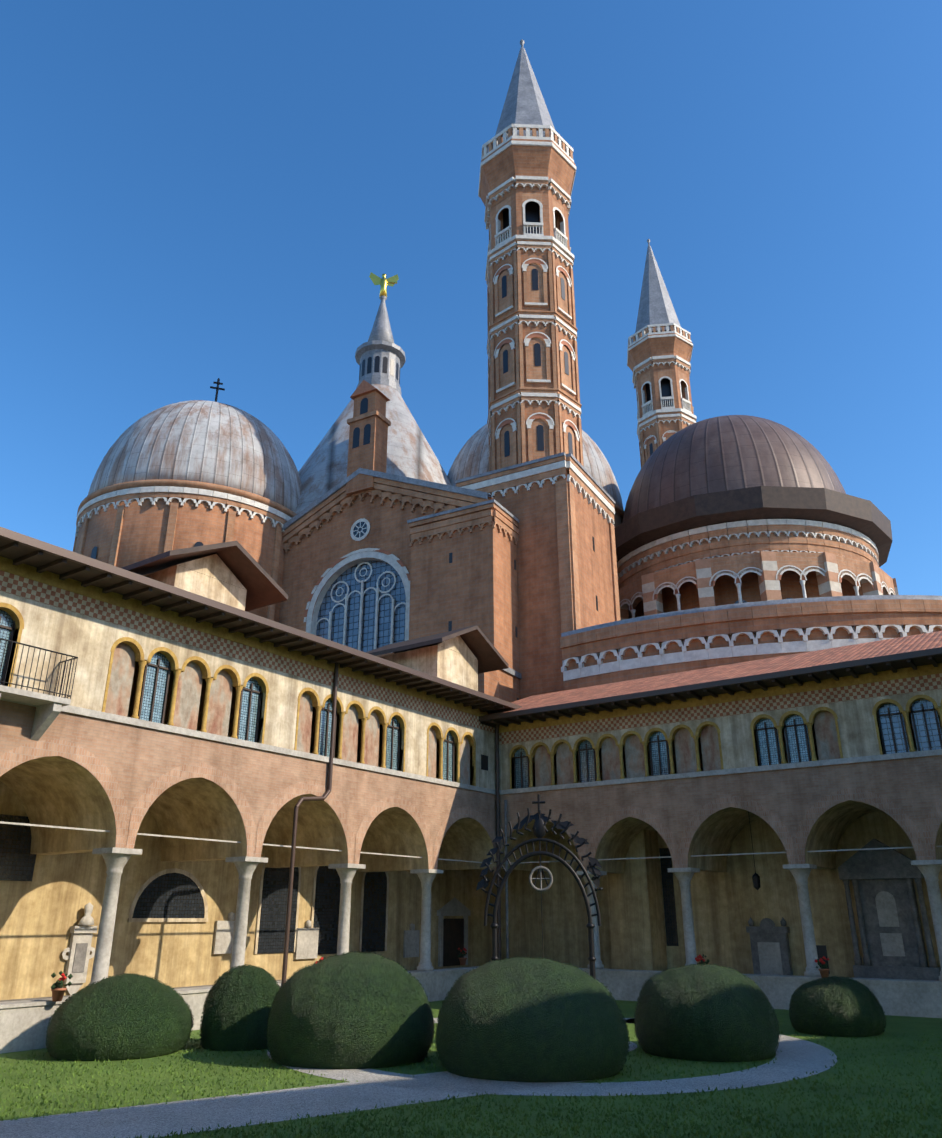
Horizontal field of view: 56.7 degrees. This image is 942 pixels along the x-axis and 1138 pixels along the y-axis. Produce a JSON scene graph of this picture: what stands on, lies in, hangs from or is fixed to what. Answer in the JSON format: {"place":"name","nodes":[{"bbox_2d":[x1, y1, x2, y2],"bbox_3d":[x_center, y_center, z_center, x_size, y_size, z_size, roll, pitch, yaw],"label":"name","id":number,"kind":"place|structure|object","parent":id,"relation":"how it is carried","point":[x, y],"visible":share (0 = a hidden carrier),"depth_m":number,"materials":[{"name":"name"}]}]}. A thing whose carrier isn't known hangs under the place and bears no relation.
{"place":"outdoors","nodes":[
{"label":"outdoors","id":0,"kind":"place"},
{"bbox_2d":[279,380,493,656],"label":"gable","id":1,"kind":"structure","parent":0,"point":[366,509],"depth_m":55.06,"materials":[{"name":"brick"}]},
{"bbox_2d":[73,378,296,621],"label":"drum","id":2,"kind":"structure","parent":1,"relation":"on","point":[121,525],"depth_m":54.74,"materials":[{"name":"brick"}]},
{"bbox_2d":[87,400,301,511],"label":"dome","id":3,"kind":"structure","parent":2,"relation":"on","point":[218,443],"depth_m":57.58,"materials":[{"name":"grey metal"}]},
{"bbox_2d":[294,384,451,619],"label":"cone","id":4,"kind":"object","parent":1,"relation":"on","point":[323,469],"visible":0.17,"depth_m":65.13,"materials":[{"name":"grey metal"}]},
{"bbox_2d":[355,272,405,394],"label":"spire","id":5,"kind":"structure","parent":4,"relation":"on","point":[380,357],"depth_m":72.79,"materials":[{"name":"grey"}]},
{"bbox_2d":[613,504,630,618],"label":"drum","id":6,"kind":"structure","parent":1,"relation":"on","point":[618,515],"depth_m":65.25,"materials":[{"name":"brick"}]},
{"bbox_2d":[447,423,623,509],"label":"dome","id":7,"kind":"structure","parent":6,"relation":"on","point":[472,458],"depth_m":66.47,"materials":[{"name":"grey metal"}]},
{"bbox_2d":[407,499,521,701],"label":"block","id":8,"kind":"structure","parent":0,"point":[463,567],"depth_m":48.09,"materials":[{"name":"brick"}]},
{"bbox_2d":[0,1000,941,1137],"bbox_3d":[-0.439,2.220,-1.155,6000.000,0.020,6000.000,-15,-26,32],"label":"ground","id":9,"kind":"structure","parent":0,"point":[898,1026],"depth_m":13.50,"materials":[{"name":"plant"}]},
{"bbox_2d":[46,973,193,1060],"bbox_3d":[-7.000,8.890,17.519,2.800,1.430,2.873,-15,-26,32],"label":"bush","id":10,"kind":"object","parent":9,"relation":"on","point":[80,1044],"depth_m":16.56,"materials":[{"name":"green plant"}]},
{"bbox_2d":[199,964,279,1050],"bbox_3d":[-4.734,9.144,18.315,1.744,1.549,1.804,-15,-26,32],"label":"bush","id":11,"kind":"object","parent":9,"relation":"on","point":[254,1028],"depth_m":17.64,"materials":[{"name":"green plant"}]},
{"bbox_2d":[0,527,535,1053],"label":"wing","id":12,"kind":"structure","parent":9,"relation":"on","point":[188,731],"depth_m":23.62,"materials":[{"name":"beige paint"}]},
{"bbox_2d":[122,541,287,610],"bbox_3d":[-8.565,0.725,26.553,3.900,2.492,4.400,-15,-26,32],"label":"dormer","id":13,"kind":"object","parent":12,"relation":"on","point":[235,574],"visible":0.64,"depth_m":26.22,"materials":[{"name":"paint"}]},
{"bbox_2d":[359,625,508,726],"bbox_3d":[-2.310,5.666,39.461,7.000,4.980,13.000,-15,-26,32],"label":"dormer","id":14,"kind":"object","parent":12,"relation":"on","point":[465,657],"visible":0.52,"depth_m":38.11,"materials":[{"name":"paint"}]},
{"bbox_2d":[0,638,940,1000],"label":"wall monuments","id":15,"kind":"object","parent":12,"relation":"on","point":[888,920],"visible":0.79,"depth_m":27.81,"materials":[{"name":"grey stone"}]},
{"bbox_2d":[266,951,434,1068],"bbox_3d":[-2.267,8.386,16.825,3.175,1.852,3.180,-15,-26,32],"label":"bush","id":16,"kind":"object","parent":9,"relation":"on","point":[313,1003],"depth_m":15.72,"materials":[{"name":"green plant"}]},
{"bbox_2d":[281,663,508,986],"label":"pipes","id":17,"kind":"object","parent":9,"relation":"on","point":[291,873],"visible":0.69,"depth_m":26.69,"materials":[{"name":"brown metal"}]},
{"bbox_2d":[0,1018,836,1137],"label":"paths","id":18,"kind":"structure","parent":9,"relation":"on","point":[795,1058],"depth_m":13.09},
{"bbox_2d":[476,794,602,979],"bbox_3d":[1.529,7.591,19.232,2.478,5.112,2.401,-15,-26,32],"label":"iron arch","id":19,"kind":"object","parent":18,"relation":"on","point":[540,830],"visible":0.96,"depth_m":19.55,"materials":[{"name":"metal"}]},
{"bbox_2d":[0,1031,941,1137],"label":"blades","id":20,"kind":"object","parent":9,"relation":"on","point":[748,1119],"visible":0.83,"depth_m":12.03,"materials":[{"name":"green plant"}]},
{"bbox_2d":[435,956,629,1081],"bbox_3d":[1.095,7.977,15.745,3.569,1.812,3.445,-15,-26,32],"label":"bush","id":21,"kind":"object","parent":9,"relation":"on","point":[527,1045],"depth_m":14.50,"materials":[{"name":"green plant"}]},
{"bbox_2d":[453,39,620,698],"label":"tower","id":22,"kind":"structure","parent":9,"relation":"on","point":[545,488],"depth_m":55.23,"materials":[{"name":"brick"}]},
{"bbox_2d":[633,963,780,1061],"bbox_3d":[4.688,8.769,17.461,2.787,1.612,2.721,-15,-26,32],"label":"bush","id":23,"kind":"object","parent":9,"relation":"on","point":[722,1016],"depth_m":16.49,"materials":[{"name":"green plant"}]},
{"bbox_2d":[474,631,941,1017],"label":"wing","id":24,"kind":"structure","parent":9,"relation":"on","point":[821,766],"depth_m":28.86,"materials":[{"name":"beige paint"}]},
{"bbox_2d":[789,976,886,1036],"bbox_3d":[8.506,10.188,20.447,2.108,1.188,2.120,-15,-26,32],"label":"bush","id":25,"kind":"object","parent":9,"relation":"on","point":[849,990],"depth_m":19.75,"materials":[{"name":"green plant"}]},
{"bbox_2d":[0,0,941,595],"label":"sky","id":26,"kind":"structure","parent":0,"point":[194,194],"materials":[{"name":"blue"}]},
{"bbox_2d":[627,239,696,467],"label":"tower","id":27,"kind":"structure","parent":0,"point":[659,350],"depth_m":89.02,"materials":[{"name":"brick"}]},
{"bbox_2d":[560,486,941,689],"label":"apse","id":28,"kind":"structure","parent":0,"point":[714,579],"depth_m":53.31,"materials":[{"name":"orange brick"}]},
{"bbox_2d":[622,415,845,522],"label":"dome","id":29,"kind":"structure","parent":28,"relation":"on","point":[721,453],"depth_m":58.93,"materials":[{"name":"brown metal"}]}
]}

